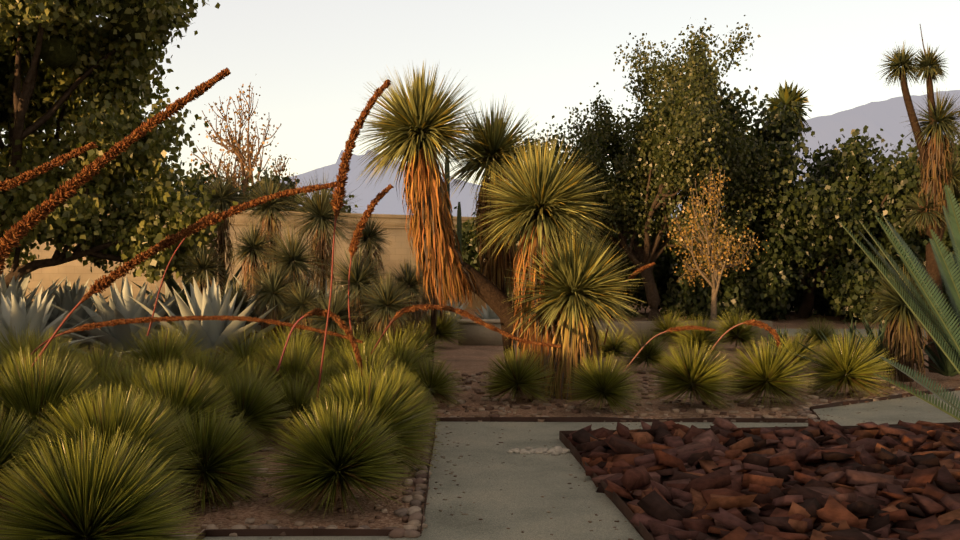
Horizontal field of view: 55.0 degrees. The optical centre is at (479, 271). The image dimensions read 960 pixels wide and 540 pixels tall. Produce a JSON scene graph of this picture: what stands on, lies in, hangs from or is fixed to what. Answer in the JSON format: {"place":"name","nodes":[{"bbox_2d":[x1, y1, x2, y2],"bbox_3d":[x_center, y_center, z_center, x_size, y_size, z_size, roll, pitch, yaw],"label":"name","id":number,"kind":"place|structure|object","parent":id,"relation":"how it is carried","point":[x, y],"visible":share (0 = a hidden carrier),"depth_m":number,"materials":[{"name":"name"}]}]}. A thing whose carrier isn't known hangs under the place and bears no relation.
{"place":"outdoors","nodes":[
{"label":"outdoors","id":0,"kind":"place"},
{"bbox_2d":[0,306,959,537],"bbox_3d":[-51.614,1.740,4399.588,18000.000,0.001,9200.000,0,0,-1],"label":"ground","id":1,"kind":"structure","parent":0,"point":[469,360],"depth_m":11.75,"materials":[{"name":"brown soil"}]},
{"bbox_2d":[0,0,237,297],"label":"tree","id":2,"kind":"object","parent":1,"relation":"on","point":[141,218],"depth_m":18.31,"materials":[{"name":"green plant"}]},
{"bbox_2d":[109,162,243,208],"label":"tree","id":3,"kind":"object","parent":1,"relation":"on","point":[201,180],"visible":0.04,"depth_m":59.15,"materials":[{"name":"plant"}]},
{"bbox_2d":[189,82,311,201],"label":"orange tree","id":4,"kind":"object","parent":1,"relation":"on","point":[239,154],"depth_m":65.08,"materials":[{"name":"brown plant"}]},
{"bbox_2d":[232,162,357,212],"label":"shrub","id":5,"kind":"object","parent":1,"relation":"on","point":[287,178],"depth_m":60.58,"materials":[{"name":"plant"}]},
{"bbox_2d":[3,209,682,313],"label":"garden wall","id":6,"kind":"structure","parent":1,"relation":"on","point":[397,246],"depth_m":38.15,"materials":[{"name":"beige paint"}]},
{"bbox_2d":[2,99,776,407],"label":"flower stalks","id":7,"kind":"object","parent":1,"relation":"on","point":[49,340],"visible":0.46,"depth_m":10.37,"materials":[{"name":"brown plant"}]},
{"bbox_2d":[0,67,781,379],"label":"flower spikes","id":8,"kind":"object","parent":7,"relation":"attached to","point":[63,193],"visible":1,"depth_m":8.35,"materials":[{"name":"brown plant"}]},
{"bbox_2d":[0,306,894,539],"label":"grass-like tufted plants","id":9,"kind":"object","parent":1,"relation":"on","point":[116,451],"visible":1,"depth_m":7.99,"materials":[{"name":"green plant"}]},
{"bbox_2d":[439,153,461,323],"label":"columnar cactus plants","id":10,"kind":"object","parent":1,"relation":"on","point":[459,219],"visible":0.12,"depth_m":28.82,"materials":[{"name":"plant"}]},
{"bbox_2d":[2,370,925,533],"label":"gravel bed stones","id":11,"kind":"object","parent":1,"relation":"on","point":[644,390],"visible":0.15,"depth_m":11.57,"materials":[{"name":"brown gravel"}]},
{"bbox_2d":[0,262,959,376],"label":"agave plants","id":12,"kind":"object","parent":1,"relation":"on","point":[45,311],"visible":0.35,"depth_m":16.11,"materials":[{"name":"green plant"}]},
{"bbox_2d":[458,319,502,345],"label":"wall","id":13,"kind":"structure","parent":1,"relation":"on","point":[475,334],"depth_m":21.79,"materials":[{"name":"beige paint"}]},
{"bbox_2d":[452,179,519,290],"bbox_3d":[2.124,-1.492,40.179,7.200,6.794,7.565,0,0,-1],"label":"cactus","id":14,"kind":"object","parent":1,"relation":"on","point":[469,253],"depth_m":40.00,"materials":[{"name":"green plant"}]},
{"bbox_2d":[484,240,637,317],"bbox_3d":[3.089,-0.122,37.119,5.901,6.155,5.798,0,0,-1],"label":"bush","id":15,"kind":"object","parent":1,"relation":"on","point":[633,306],"depth_m":35.31,"materials":[{"name":"green plant"}]},
{"bbox_2d":[192,133,957,399],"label":"dry yucca skirts","id":16,"kind":"object","parent":1,"relation":"on","point":[433,234],"visible":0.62,"depth_m":13.31,"materials":[{"name":"brown plant"}]},
{"bbox_2d":[174,25,959,391],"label":"yucca leaves","id":17,"kind":"object","parent":16,"relation":"on","point":[538,190],"depth_m":14.08,"materials":[{"name":"green plant"}]},
{"bbox_2d":[458,320,772,343],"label":"stone wall","id":18,"kind":"structure","parent":1,"relation":"on","point":[641,325],"depth_m":22.74,"materials":[{"name":"grey stone"}]},
{"bbox_2d":[510,15,780,320],"bbox_3d":[5.584,-3.731,32.222,8.703,11.274,8.614,0,0,37],"label":"tree","id":19,"kind":"object","parent":1,"relation":"on","point":[701,144],"depth_m":30.89,"materials":[{"name":"green plant"}]},
{"bbox_2d":[589,213,710,316],"bbox_3d":[6.998,-0.742,37.980,7.920,5.945,7.416,0,0,-1],"label":"bush","id":20,"kind":"object","parent":1,"relation":"on","point":[662,272],"depth_m":35.93,"materials":[{"name":"plant"}]},
{"bbox_2d":[663,156,768,319],"bbox_3d":[6.284,-0.621,24.559,2.749,5.081,2.707,0,0,-1],"label":"small tree","id":21,"kind":"object","parent":1,"relation":"on","point":[709,237],"depth_m":24.46,"materials":[{"name":"plant"}]},
{"bbox_2d":[661,208,821,320],"bbox_3d":[9.487,-0.032,33.935,5.915,5.148,6.197,0,0,-1],"label":"bush","id":22,"kind":"object","parent":1,"relation":"on","point":[764,297],"depth_m":32.08,"materials":[{"name":"green plant"}]},
{"bbox_2d":[574,446,927,539],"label":"rocks","id":23,"kind":"object","parent":1,"relation":"on","point":[709,535],"visible":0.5,"depth_m":6.42,"materials":[{"name":"brown stone"}]},
{"bbox_2d":[559,422,959,539],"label":"metal edging","id":24,"kind":"object","parent":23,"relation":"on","point":[619,503],"visible":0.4,"depth_m":7.55,"materials":[{"name":"brown metal"}]},
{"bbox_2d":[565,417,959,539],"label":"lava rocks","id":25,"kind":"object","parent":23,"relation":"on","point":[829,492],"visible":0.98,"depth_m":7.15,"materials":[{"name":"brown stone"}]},
{"bbox_2d":[839,185,959,420],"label":"agave plant","id":26,"kind":"object","parent":23,"relation":"on","point":[950,276],"visible":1,"depth_m":7.06,"materials":[{"name":"green plant"}]},
{"bbox_2d":[682,210,829,314],"bbox_3d":[11.797,-0.555,38.982,7.613,6.273,7.790,0,0,-1],"label":"bush","id":27,"kind":"object","parent":1,"relation":"on","point":[798,300],"depth_m":36.93,"materials":[{"name":"green plant"}]},
{"bbox_2d":[760,79,809,141],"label":"fan palm","id":28,"kind":"object","parent":1,"relation":"on","point":[787,95],"visible":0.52,"depth_m":74.35,"materials":[{"name":"green plant"}]},
{"bbox_2d":[706,69,925,317],"bbox_3d":[12.147,-2.847,34.860,10.621,9.595,9.418,0,0,-1],"label":"tree","id":29,"kind":"object","parent":1,"relation":"on","point":[821,213],"depth_m":32.50,"materials":[{"name":"green plant"}]},
{"bbox_2d":[788,174,904,316],"bbox_3d":[14.770,-0.328,37.619,8.483,7.309,8.281,0,0,-1],"label":"bush","id":30,"kind":"object","parent":1,"relation":"on","point":[821,304],"depth_m":36.34,"materials":[{"name":"green plant"}]},
{"bbox_2d":[814,206,959,322],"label":"bush","id":31,"kind":"object","parent":1,"relation":"on","point":[848,291],"depth_m":30.71,"materials":[{"name":"green plant"}]},
{"bbox_2d":[858,112,959,261],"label":"tree","id":32,"kind":"object","parent":1,"relation":"on","point":[896,223],"depth_m":32.13,"materials":[{"name":"green plant"}]},
{"bbox_2d":[1,0,959,193],"label":"sky","id":33,"kind":"structure","parent":0,"point":[311,61],"materials":[{"name":"white"}]},
{"bbox_2d":[203,390,959,539],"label":"garden path","id":34,"kind":"structure","parent":0,"point":[525,483],"depth_m":7.60,"materials":[{"name":"grey concrete"}]},
{"bbox_2d":[507,446,569,455],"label":"white pebbles","id":35,"kind":"object","parent":34,"relation":"on","point":[555,450],"visible":1,"depth_m":8.85,"materials":[{"name":"white stone"}]},
{"bbox_2d":[172,387,959,539],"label":"edge pebbles","id":36,"kind":"object","parent":34,"relation":"on","point":[416,501],"visible":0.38,"depth_m":6.92,"materials":[{"name":"beige stone"}]},
{"bbox_2d":[196,388,959,539],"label":"edging beds","id":37,"kind":"object","parent":34,"relation":"on","point":[291,532],"visible":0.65,"depth_m":10.63,"materials":[{"name":"brown metal"}]},
{"bbox_2d":[269,397,949,539],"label":"path pebbles","id":38,"kind":"object","parent":34,"relation":"on","point":[452,472],"visible":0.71,"depth_m":7.97,"materials":[{"name":"grey gravel"}]},
{"bbox_2d":[255,90,959,220],"bbox_3d":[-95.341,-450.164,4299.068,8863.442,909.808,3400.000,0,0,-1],"label":"hills","id":39,"kind":"structure","parent":0,"point":[888,116],"depth_m":4098.36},
{"bbox_2d":[773,329,950,336],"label":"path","id":40,"kind":"structure","parent":0,"point":[792,331],"depth_m":26.85,"materials":[{"name":"grey concrete"}]}
]}

